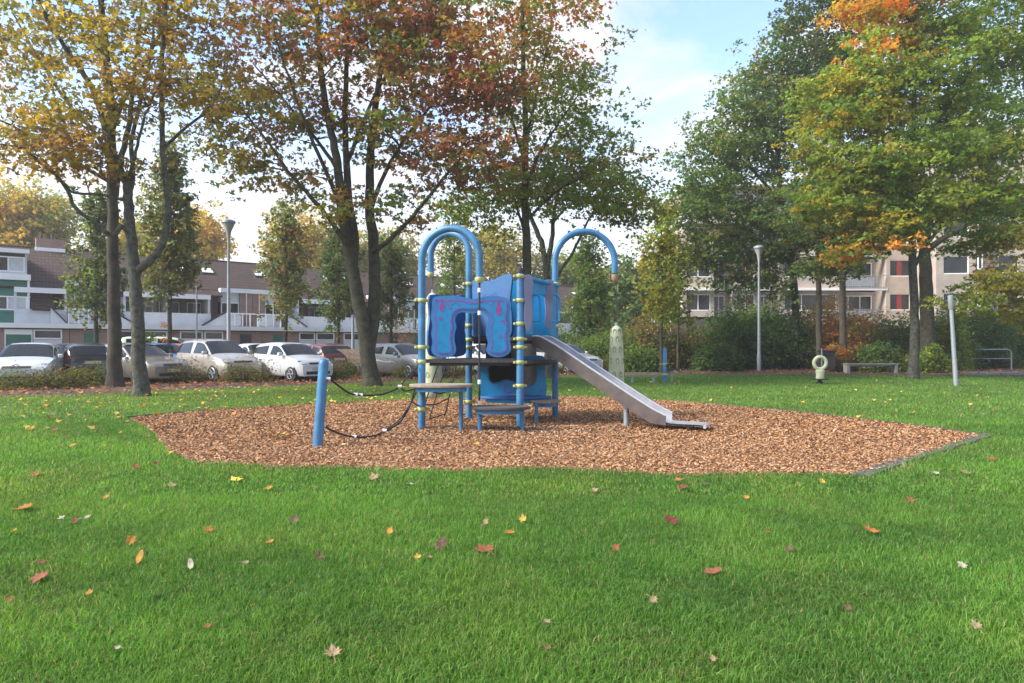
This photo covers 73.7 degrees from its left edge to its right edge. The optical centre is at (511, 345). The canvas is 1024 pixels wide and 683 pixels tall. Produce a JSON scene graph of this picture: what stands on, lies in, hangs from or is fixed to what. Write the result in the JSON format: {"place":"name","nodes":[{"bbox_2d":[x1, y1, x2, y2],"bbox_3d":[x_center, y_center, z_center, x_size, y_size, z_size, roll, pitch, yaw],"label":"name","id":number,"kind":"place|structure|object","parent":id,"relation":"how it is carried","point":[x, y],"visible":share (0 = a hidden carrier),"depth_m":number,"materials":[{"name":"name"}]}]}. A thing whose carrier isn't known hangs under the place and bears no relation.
{"place":"outdoors","nodes":[
{"label":"outdoors","id":0,"kind":"place"},
{"bbox_2d":[0,374,1023,682],"bbox_3d":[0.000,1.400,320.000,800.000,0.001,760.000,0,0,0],"label":"lawn","id":1,"kind":"structure","parent":0,"point":[568,386],"depth_m":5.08,"materials":[{"name":"green plant"}]},
{"bbox_2d":[0,247,30,322],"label":"terraced house","id":2,"kind":"structure","parent":1,"relation":"on","point":[13,266],"depth_m":37.58,"materials":[{"name":"white paint"}]},
{"bbox_2d":[0,256,24,272],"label":"window","id":3,"kind":"structure","parent":2,"relation":"in","point":[7,263],"depth_m":37.69,"materials":[{"name":"white glass"}]},
{"bbox_2d":[0,296,26,309],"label":"window","id":4,"kind":"structure","parent":2,"relation":"in","point":[6,302],"depth_m":37.55,"materials":[{"name":"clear glass"}]},
{"bbox_2d":[0,163,64,246],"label":"deciduous tree","id":5,"kind":"object","parent":1,"relation":"on","point":[7,234],"visible":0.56,"depth_m":60.85,"materials":[{"name":"yellow plant"}]},
{"bbox_2d":[0,233,69,351],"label":"terraced house","id":6,"kind":"structure","parent":1,"relation":"on","point":[42,319],"depth_m":38.35,"materials":[{"name":"white brick"}]},
{"bbox_2d":[6,334,30,345],"bbox_3d":[-26.402,0.340,36.533,1.100,1.840,0.039,0,0,-38],"label":"storage door","id":7,"kind":"structure","parent":6,"relation":"in","point":[10,338],"depth_m":36.48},
{"bbox_2d":[33,329,61,338],"bbox_3d":[-25.402,-0.600,37.365,1.300,0.520,0.070,0,0,-38],"label":"window","id":8,"kind":"structure","parent":6,"relation":"in","point":[37,333],"depth_m":37.32,"materials":[{"name":"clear glass"}]},
{"bbox_2d":[0,166,101,249],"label":"deciduous tree","id":9,"kind":"object","parent":1,"relation":"on","point":[60,229],"visible":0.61,"depth_m":62.79,"materials":[{"name":"yellow plant"}]},
{"bbox_2d":[57,249,173,342],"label":"terraced house","id":10,"kind":"structure","parent":1,"relation":"on","point":[155,315],"depth_m":40.89,"materials":[{"name":"white paint"}]},
{"bbox_2d":[74,201,198,254],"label":"deciduous tree","id":11,"kind":"object","parent":1,"relation":"on","point":[122,237],"visible":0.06,"depth_m":64.48,"materials":[{"name":"yellow plant"}]},
{"bbox_2d":[0,0,279,396],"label":"maple tree","id":12,"kind":"object","parent":1,"relation":"on","point":[136,267],"visible":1,"depth_m":18.39,"materials":[{"name":"yellow plant"}]},
{"bbox_2d":[156,197,239,260],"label":"deciduous tree","id":13,"kind":"object","parent":1,"relation":"on","point":[210,236],"visible":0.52,"depth_m":69.08,"materials":[{"name":"plant"}]},
{"bbox_2d":[156,258,262,344],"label":"terraced house","id":14,"kind":"structure","parent":1,"relation":"on","point":[212,307],"depth_m":44.40,"materials":[{"name":"white paint"}]},
{"bbox_2d":[230,261,336,343],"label":"terraced house","id":15,"kind":"structure","parent":1,"relation":"on","point":[310,328],"depth_m":47.23,"materials":[{"name":"white brick"}]},
{"bbox_2d":[247,199,368,269],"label":"deciduous tree","id":16,"kind":"object","parent":1,"relation":"on","point":[315,235],"visible":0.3,"depth_m":70.44,"materials":[{"name":"green plant"}]},
{"bbox_2d":[0,370,625,396],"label":"leaf litter","id":17,"kind":"object","parent":1,"relation":"on","point":[126,383],"visible":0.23,"depth_m":23.51,"materials":[{"name":"plant"}]},
{"bbox_2d":[0,355,55,389],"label":"hedge shrub","id":18,"kind":"object","parent":17,"relation":"on","point":[29,383],"visible":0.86,"depth_m":21.55,"materials":[{"name":"green plant"}]},
{"bbox_2d":[31,363,92,388],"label":"hedge shrub","id":19,"kind":"object","parent":17,"relation":"on","point":[61,381],"visible":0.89,"depth_m":21.89,"materials":[{"name":"green plant"}]},
{"bbox_2d":[60,360,106,385],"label":"hedge shrub","id":20,"kind":"object","parent":17,"relation":"on","point":[95,380],"visible":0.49,"depth_m":23.36,"materials":[{"name":"green plant"}]},
{"bbox_2d":[0,0,246,386],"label":"maple tree","id":21,"kind":"object","parent":17,"relation":"on","point":[114,374],"visible":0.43,"depth_m":22.77,"materials":[{"name":"yellow plant"}]},
{"bbox_2d":[129,356,204,383],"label":"hedge shrub","id":22,"kind":"object","parent":17,"relation":"on","point":[168,379],"visible":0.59,"depth_m":25.16,"materials":[{"name":"green plant"}]},
{"bbox_2d":[213,356,278,382],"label":"hedge shrub","id":23,"kind":"object","parent":17,"relation":"on","point":[255,374],"visible":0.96,"depth_m":25.79,"materials":[{"name":"green plant"}]},
{"bbox_2d":[327,356,361,378],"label":"hedge shrub","id":24,"kind":"object","parent":17,"relation":"on","point":[344,374],"visible":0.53,"depth_m":28.65,"materials":[{"name":"green plant"}]},
{"bbox_2d":[297,266,406,348],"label":"terraced house","id":25,"kind":"structure","parent":1,"relation":"on","point":[346,324],"depth_m":50.54,"materials":[{"name":"white paint"}]},
{"bbox_2d":[158,0,573,386],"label":"maple tree","id":26,"kind":"object","parent":1,"relation":"on","point":[410,32],"visible":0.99,"depth_m":22.85,"materials":[{"name":"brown plant"}]},
{"bbox_2d":[336,203,436,274],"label":"deciduous tree","id":27,"kind":"object","parent":1,"relation":"on","point":[412,261],"visible":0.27,"depth_m":75.05,"materials":[{"name":"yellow plant"}]},
{"bbox_2d":[360,271,465,344],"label":"terraced house","id":28,"kind":"structure","parent":1,"relation":"on","point":[414,290],"depth_m":53.91,"materials":[{"name":"white paint"}]},
{"bbox_2d":[415,275,513,342],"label":"terraced house","id":29,"kind":"structure","parent":1,"relation":"on","point":[429,282],"depth_m":60.08,"materials":[{"name":"red brick"}]},
{"bbox_2d":[426,216,552,280],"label":"deciduous tree","id":30,"kind":"object","parent":1,"relation":"on","point":[506,262],"visible":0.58,"depth_m":78.43,"materials":[{"name":"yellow plant"}]},
{"bbox_2d":[3,376,1019,483],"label":"leaf litter","id":31,"kind":"object","parent":1,"relation":"on","point":[233,413],"visible":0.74,"depth_m":15.76,"materials":[{"name":"brown plant"}]},
{"bbox_2d":[414,141,676,378],"bbox_3d":[1.518,-3.580,29.189,11.442,10.178,6.045,0,0,0],"label":"deciduous tree","id":32,"kind":"object","parent":1,"relation":"on","point":[546,257],"visible":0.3,"depth_m":28.90,"materials":[{"name":"green plant"}]},
{"bbox_2d":[420,0,671,274],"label":"maple tree","id":33,"kind":"object","parent":1,"relation":"on","point":[525,192],"visible":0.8,"depth_m":26.15,"materials":[{"name":"green plant"}]},
{"bbox_2d":[131,395,977,475],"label":"wood chips","id":34,"kind":"object","parent":1,"relation":"on","point":[834,424],"visible":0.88,"depth_m":10.30,"materials":[{"name":"brown wood"}]},
{"bbox_2d":[313,358,330,447],"bbox_3d":[-2.633,0.844,9.381,0.183,1.326,0.267,0,0,44],"label":"leaning post","id":35,"kind":"object","parent":34,"relation":"on","point":[323,378],"visible":0.93,"depth_m":9.34,"materials":[{"name":"blue paint"}]},
{"bbox_2d":[325,366,418,438],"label":"rope bridge","id":36,"kind":"structure","parent":35,"relation":"attached to","point":[394,424],"depth_m":10.50,"materials":[{"name":"black fabric"}]},
{"bbox_2d":[409,224,710,429],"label":"play tower","id":37,"kind":"structure","parent":34,"relation":"on","point":[502,310],"depth_m":11.61,"materials":[{"name":"blue paint"}]},
{"bbox_2d":[426,277,442,397],"bbox_3d":[-1.546,-0.177,13.303,0.388,2.406,0.382,0,0,0],"label":"obelisk","id":38,"kind":"object","parent":37,"relation":"hanging from","point":[430,371],"visible":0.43,"depth_m":13.15,"materials":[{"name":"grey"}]},
{"bbox_2d":[609,281,624,381],"bbox_3d":[2.018,-0.244,13.202,0.318,2.154,0.315,0,0,0],"label":"climbing pod","id":39,"kind":"object","parent":37,"relation":"hanging from","point":[616,358],"visible":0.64,"depth_m":13.09,"materials":[{"name":"grey plastic"}]},
{"bbox_2d":[126,400,995,476],"bbox_3d":[1.011,1.408,13.726,14.392,0.084,8.997,0,0,28],"label":"pit edging","id":40,"kind":"object","parent":1,"relation":"on","point":[901,461],"visible":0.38,"depth_m":9.18,"materials":[{"name":"concrete"}]},
{"bbox_2d":[531,246,605,285],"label":"deciduous tree","id":41,"kind":"object","parent":1,"relation":"on","point":[567,277],"visible":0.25,"depth_m":80.26,"materials":[{"name":"green plant"}]},
{"bbox_2d":[558,291,596,344],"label":"terraced house","id":42,"kind":"structure","parent":1,"relation":"on","point":[563,300],"depth_m":63.81,"materials":[{"name":"white brick"}]},
{"bbox_2d":[660,181,908,337],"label":"apartment block","id":43,"kind":"structure","parent":1,"relation":"on","point":[883,284],"depth_m":58.20,"materials":[{"name":"beige brick"}]},
{"bbox_2d":[686,294,709,310],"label":"window","id":44,"kind":"structure","parent":43,"relation":"in","point":[702,301],"depth_m":58.30,"materials":[{"name":"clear glass"}]},
{"bbox_2d":[784,294,835,310],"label":"window","id":45,"kind":"structure","parent":43,"relation":"in","point":[804,299],"depth_m":58.30,"materials":[{"name":"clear glass"}]},
{"bbox_2d":[846,296,871,320],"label":"window","id":46,"kind":"structure","parent":43,"relation":"in","point":[858,302],"depth_m":59.36,"materials":[{"name":"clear glass"}]},
{"bbox_2d":[890,294,908,309],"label":"window","id":47,"kind":"structure","parent":43,"relation":"in","point":[897,301],"depth_m":57.81,"materials":[{"name":"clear glass"}]},
{"bbox_2d":[890,260,908,275],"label":"window","id":48,"kind":"structure","parent":43,"relation":"in","point":[897,267],"depth_m":57.81,"materials":[{"name":"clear glass"}]},
{"bbox_2d":[569,363,1023,375],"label":"planting bed","id":49,"kind":"object","parent":1,"relation":"on","point":[788,372],"visible":0.19,"depth_m":34.83,"materials":[{"name":"soil"}]},
{"bbox_2d":[558,224,620,345],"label":"street tree","id":50,"kind":"object","parent":49,"relation":"on","point":[587,300],"visible":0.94,"depth_m":43.65,"materials":[{"name":"green plant"}]},
{"bbox_2d":[572,322,647,369],"bbox_3d":[5.205,0.118,37.846,5.184,2.736,4.356,0,0,0],"label":"shrub","id":51,"kind":"object","parent":49,"relation":"on","point":[598,345],"visible":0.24,"depth_m":37.13,"materials":[{"name":"green plant"}]},
{"bbox_2d":[606,343,672,371],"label":"shrub","id":52,"kind":"object","parent":49,"relation":"on","point":[640,359],"visible":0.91,"depth_m":35.13,"materials":[{"name":"green plant"}]},
{"bbox_2d":[608,309,694,369],"bbox_3d":[7.997,-0.427,39.956,5.196,3.833,4.629,0,0,0],"label":"shrub","id":53,"kind":"object","parent":49,"relation":"on","point":[667,337],"visible":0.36,"depth_m":39.02,"materials":[{"name":"green plant"}]},
{"bbox_2d":[623,201,694,372],"bbox_3d":[7.263,-2.789,33.911,3.524,8.586,3.429,0,0,0],"label":"young tree","id":54,"kind":"object","parent":49,"relation":"on","point":[663,287],"visible":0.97,"depth_m":33.75,"materials":[{"name":"green plant"}]},
{"bbox_2d":[649,248,707,370],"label":"young tree","id":55,"kind":"object","parent":49,"relation":"on","point":[678,315],"visible":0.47,"depth_m":36.91,"materials":[{"name":"green plant"}]},
{"bbox_2d":[670,324,718,368],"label":"shrub","id":56,"kind":"object","parent":49,"relation":"on","point":[687,349],"visible":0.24,"depth_m":39.75,"materials":[{"name":"green plant"}]},
{"bbox_2d":[671,317,724,344],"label":"garden wall","id":57,"kind":"structure","parent":49,"relation":"on","point":[697,321],"depth_m":41.00,"materials":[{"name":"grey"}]},
{"bbox_2d":[687,338,748,371],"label":"shrub","id":58,"kind":"object","parent":49,"relation":"on","point":[719,358],"visible":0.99,"depth_m":36.24,"materials":[{"name":"green plant"}]},
{"bbox_2d":[680,291,788,369],"bbox_3d":[12.778,-0.843,39.715,5.954,4.697,5.136,0,0,0],"label":"shrub","id":59,"kind":"object","parent":49,"relation":"on","point":[745,334],"visible":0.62,"depth_m":38.81,"materials":[{"name":"green plant"}]},
{"bbox_2d":[640,10,863,367],"bbox_3d":[14.652,-9.052,40.413,14.557,21.172,8.277,0,0,0],"label":"deciduous tree","id":60,"kind":"object","parent":49,"relation":"on","point":[749,144],"visible":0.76,"depth_m":39.80,"materials":[{"name":"green plant"}]},
{"bbox_2d":[725,298,786,347],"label":"shrub","id":61,"kind":"object","parent":49,"relation":"on","point":[761,310],"visible":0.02,"depth_m":48.54,"materials":[{"name":"green plant"}]},
{"bbox_2d":[753,245,764,370],"bbox_3d":[13.334,-1.978,36.854,0.580,6.855,0.572,0,0,0],"label":"street lamp","id":62,"kind":"object","parent":49,"relation":"on","point":[758,249],"visible":0.98,"depth_m":36.79,"materials":[{"name":"metal"}]},
{"bbox_2d":[739,294,828,369],"bbox_3d":[15.977,-0.773,40.942,5.571,4.519,5.198,0,0,0],"label":"shrub","id":63,"kind":"object","parent":49,"relation":"on","point":[784,328],"visible":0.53,"depth_m":39.89,"materials":[{"name":"green plant"}]},
{"bbox_2d":[571,367,1023,375],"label":"leaf litter","id":64,"kind":"object","parent":49,"relation":"on","point":[1017,371],"visible":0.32,"depth_m":34.55,"materials":[{"name":"plant"}]},
{"bbox_2d":[752,140,895,354],"bbox_3d":[17.015,-4.685,36.052,7.643,12.385,6.406,0,0,-32],"label":"deciduous tree","id":65,"kind":"object","parent":49,"relation":"on","point":[813,270],"visible":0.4,"depth_m":36.01,"materials":[{"name":"green plant"}]},
{"bbox_2d":[788,292,865,367],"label":"shrub","id":66,"kind":"object","parent":49,"relation":"on","point":[827,317],"visible":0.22,"depth_m":41.06,"materials":[{"name":"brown plant"}]},
{"bbox_2d":[817,348,836,369],"bbox_3d":[16.249,0.775,35.265,0.804,1.250,0.610,0,0,0],"label":"litter bin","id":67,"kind":"object","parent":49,"relation":"on","point":[829,355],"visible":0.81,"depth_m":35.04,"materials":[{"name":"grey metal"}]},
{"bbox_2d":[752,0,905,369],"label":"deciduous tree","id":68,"kind":"object","parent":49,"relation":"on","point":[822,51],"visible":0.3,"depth_m":38.98,"materials":[{"name":"green plant"}]},
{"bbox_2d":[825,343,855,371],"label":"shrub","id":69,"kind":"object","parent":49,"relation":"on","point":[844,357],"visible":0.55,"depth_m":35.64,"materials":[{"name":"orange plant"}]},
{"bbox_2d":[823,306,891,359],"bbox_3d":[20.577,-0.465,40.850,5.243,3.941,4.861,0,0,0],"label":"shrub","id":70,"kind":"object","parent":49,"relation":"on","point":[858,334],"visible":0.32,"depth_m":39.97,"materials":[{"name":"brown plant"}]},
{"bbox_2d":[843,363,898,372],"bbox_3d":[17.854,1.148,33.971,2.580,0.503,0.430,0,0,0],"label":"park bench","id":71,"kind":"object","parent":49,"relation":"on","point":[894,367],"visible":0.93,"depth_m":33.77,"materials":[{"name":"concrete"}]},
{"bbox_2d":[851,339,906,372],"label":"shrub","id":72,"kind":"object","parent":49,"relation":"on","point":[879,353],"visible":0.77,"depth_m":35.40,"materials":[{"name":"green plant"}]},
{"bbox_2d":[859,309,919,367],"bbox_3d":[22.263,-0.322,39.809,4.895,3.624,4.099,0,0,0],"label":"shrub","id":73,"kind":"object","parent":49,"relation":"on","point":[889,331],"visible":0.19,"depth_m":39.20,"materials":[{"name":"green plant"}]},
{"bbox_2d":[902,342,958,372],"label":"shrub","id":74,"kind":"object","parent":49,"relation":"on","point":[933,359],"visible":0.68,"depth_m":34.55,"materials":[{"name":"green plant"}]},
{"bbox_2d":[894,316,989,370],"bbox_3d":[23.924,-0.285,38.782,4.838,3.571,4.169,0,0,0],"label":"shrub","id":75,"kind":"object","parent":49,"relation":"on","point":[971,348],"visible":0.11,"depth_m":37.73,"materials":[{"name":"green plant"}]},
{"bbox_2d":[874,0,1023,350],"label":"deciduous tree","id":76,"kind":"object","parent":49,"relation":"on","point":[927,325],"visible":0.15,"depth_m":36.24,"materials":[{"name":"green plant"}]},
{"bbox_2d":[935,309,977,370],"bbox_3d":[24.199,-0.260,37.788,2.680,3.498,2.422,0,0,0],"label":"shrub","id":77,"kind":"object","parent":49,"relation":"on","point":[962,352],"visible":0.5,"depth_m":37.23,"materials":[{"name":"green plant"}]},
{"bbox_2d":[935,293,1023,368],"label":"shrub","id":78,"kind":"object","parent":49,"relation":"on","point":[985,337],"visible":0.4,"depth_m":40.85,"materials":[{"name":"green plant"}]},
{"bbox_2d":[969,298,1023,366],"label":"shrub","id":79,"kind":"object","parent":49,"relation":"on","point":[1019,338],"visible":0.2,"depth_m":43.14,"materials":[{"name":"green plant"}]},
{"bbox_2d":[811,355,828,383],"bbox_3d":[11.177,0.903,24.771,0.610,1.094,0.610,0,0,0],"label":"ring rocker","id":80,"kind":"object","parent":1,"relation":"on","point":[819,371],"visible":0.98,"depth_m":24.71,"materials":[{"name":"beige plastic"}]},
{"bbox_2d":[771,0,1023,378],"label":"maple tree","id":81,"kind":"object","parent":1,"relation":"on","point":[890,166],"visible":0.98,"depth_m":27.16,"materials":[{"name":"green plant"}]},
{"bbox_2d":[947,295,958,385],"bbox_3d":[15.296,-0.118,23.662,0.344,3.243,0.209,0,0,22],"label":"leaning pole","id":82,"kind":"object","parent":1,"relation":"on","point":[951,304],"visible":0.94,"depth_m":23.62,"materials":[{"name":"metal"}]},
{"bbox_2d":[909,130,1023,322],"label":"apartment block","id":83,"kind":"structure","parent":1,"relation":"on","point":[952,270],"depth_m":52.83,"materials":[{"name":"beige paint"}]},
{"bbox_2d":[943,256,968,273],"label":"window","id":84,"kind":"structure","parent":83,"relation":"in","point":[954,264],"depth_m":52.86,"materials":[{"name":"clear glass"}]},
{"bbox_2d":[919,0,1023,334],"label":"deciduous tree","id":85,"kind":"object","parent":1,"relation":"on","point":[1008,284],"visible":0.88,"depth_m":26.44,"materials":[{"name":"green plant"}]},
{"bbox_2d":[0,0,1023,333],"label":"sky","id":86,"kind":"structure","parent":0,"point":[683,44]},
{"label":"parking lot","id":87,"kind":"structure","parent":0,"visible":0},
{"bbox_2d":[0,342,63,383],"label":"parked car","id":88,"kind":"object","parent":87,"relation":"on","point":[45,355],"visible":0.66,"depth_m":23.10,"materials":[{"name":"grey paint"}]},
{"bbox_2d":[63,343,106,376],"bbox_3d":[-16.728,0.670,26.805,2.120,1.545,4.246,0,0,-38],"label":"parked car","id":89,"kind":"object","parent":87,"relation":"on","point":[88,353],"visible":0.37,"depth_m":25.19,"materials":[{"name":"black paint"}]},
{"bbox_2d":[54,181,128,342],"bbox_3d":[-20.089,-3.268,32.992,3.201,9.572,3.279,0,0,0],"label":"street tree","id":90,"kind":"object","parent":87,"relation":"on","point":[96,279],"visible":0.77,"depth_m":32.61,"materials":[{"name":"green plant"}]},
{"bbox_2d":[90,343,191,382],"bbox_3d":[-14.243,0.670,25.997,4.246,1.545,2.120,0,0,28],"label":"parked car","id":91,"kind":"object","parent":87,"relation":"on","point":[157,362],"visible":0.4,"depth_m":25.04,"materials":[{"name":"silver paint"}]},
{"bbox_2d":[147,343,179,356],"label":"parked car","id":92,"kind":"object","parent":87,"relation":"on","point":[167,348],"visible":0.07,"depth_m":31.25,"materials":[{"name":"blue paint"}]},
{"bbox_2d":[124,132,212,343],"bbox_3d":[-16.573,-4.479,33.056,3.696,11.994,3.688,0,0,0],"label":"street tree","id":93,"kind":"object","parent":87,"relation":"on","point":[172,259],"visible":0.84,"depth_m":32.69,"materials":[{"name":"green plant"}]},
{"bbox_2d":[176,339,261,381],"bbox_3d":[-11.920,0.595,27.593,4.137,1.696,2.080,0,0,38],"label":"parked car","id":94,"kind":"object","parent":87,"relation":"on","point":[213,355],"visible":0.8,"depth_m":26.77,"materials":[{"name":"grey paint"}]},
{"bbox_2d":[221,219,235,340],"bbox_3d":[-12.298,-2.011,29.628,0.576,6.923,0.568,0,0,0],"label":"street lamp","id":95,"kind":"object","parent":87,"relation":"on","point":[228,224],"visible":0.71,"depth_m":29.57,"materials":[{"name":"metal"}]},
{"bbox_2d":[251,197,316,341],"bbox_3d":[-12.241,-3.236,37.102,3.409,9.487,3.502,0,0,0],"label":"street tree","id":96,"kind":"object","parent":87,"relation":"on","point":[288,288],"visible":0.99,"depth_m":36.64,"materials":[{"name":"green plant"}]},
{"bbox_2d":[253,342,332,381],"bbox_3d":[-8.931,0.655,27.595,3.644,1.575,2.010,0,0,38],"label":"parked car","id":97,"kind":"object","parent":87,"relation":"on","point":[294,361],"visible":0.68,"depth_m":26.83,"materials":[{"name":"grey paint"}]},
{"bbox_2d":[309,343,354,373],"bbox_3d":[-9.100,0.670,33.006,2.120,1.545,4.246,0,0,-35],"label":"parked car","id":98,"kind":"object","parent":87,"relation":"on","point":[330,351],"visible":0.32,"depth_m":31.39,"materials":[{"name":"red paint"}]},
{"bbox_2d":[302,206,368,343],"bbox_3d":[-10.205,-3.439,40.013,4.062,9.930,3.642,0,0,0],"label":"street tree","id":99,"kind":"object","parent":87,"relation":"on","point":[336,274],"visible":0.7,"depth_m":39.55,"materials":[{"name":"green plant"}]},
{"bbox_2d":[336,349,360,374],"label":"pavement","id":100,"kind":"structure","parent":87,"relation":"on","point":[352,353],"depth_m":31.50,"materials":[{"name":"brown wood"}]},
{"bbox_2d":[367,230,415,342],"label":"street tree","id":101,"kind":"object","parent":87,"relation":"on","point":[394,262],"visible":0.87,"depth_m":41.75,"materials":[{"name":"green plant"}]},
{"bbox_2d":[375,343,449,378],"bbox_3d":[-4.706,0.670,29.995,4.246,1.545,2.120,0,0,42],"label":"parked car","id":102,"kind":"object","parent":87,"relation":"on","point":[388,355],"visible":0.4,"depth_m":29.31,"materials":[{"name":"grey paint"}]},
{"bbox_2d":[433,211,465,322],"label":"street tree","id":103,"kind":"object","parent":87,"relation":"on","point":[454,274],"visible":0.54,"depth_m":45.86,"materials":[{"name":"green plant"}]},
{"bbox_2d":[446,343,485,372],"bbox_3d":[-1.356,0.670,32.995,2.120,1.545,4.246,0,0,-44],"label":"parked car","id":104,"kind":"object","parent":87,"relation":"on","point":[482,351],"visible":0.18,"depth_m":32.29,"materials":[{"name":"grey paint"}]},
{"bbox_2d":[536,344,602,373],"bbox_3d":[2.712,0.670,34.994,2.120,1.545,4.246,0,0,-34],"label":"parked car","id":105,"kind":"object","parent":87,"relation":"on","point":[596,360],"visible":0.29,"depth_m":33.84,"materials":[{"name":"grey paint"}]},
{"bbox_2d":[564,238,672,339],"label":"deciduous tree","id":106,"kind":"object","parent":87,"relation":"on","point":[627,280],"visible":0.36,"depth_m":61.90,"materials":[{"name":"green plant"}]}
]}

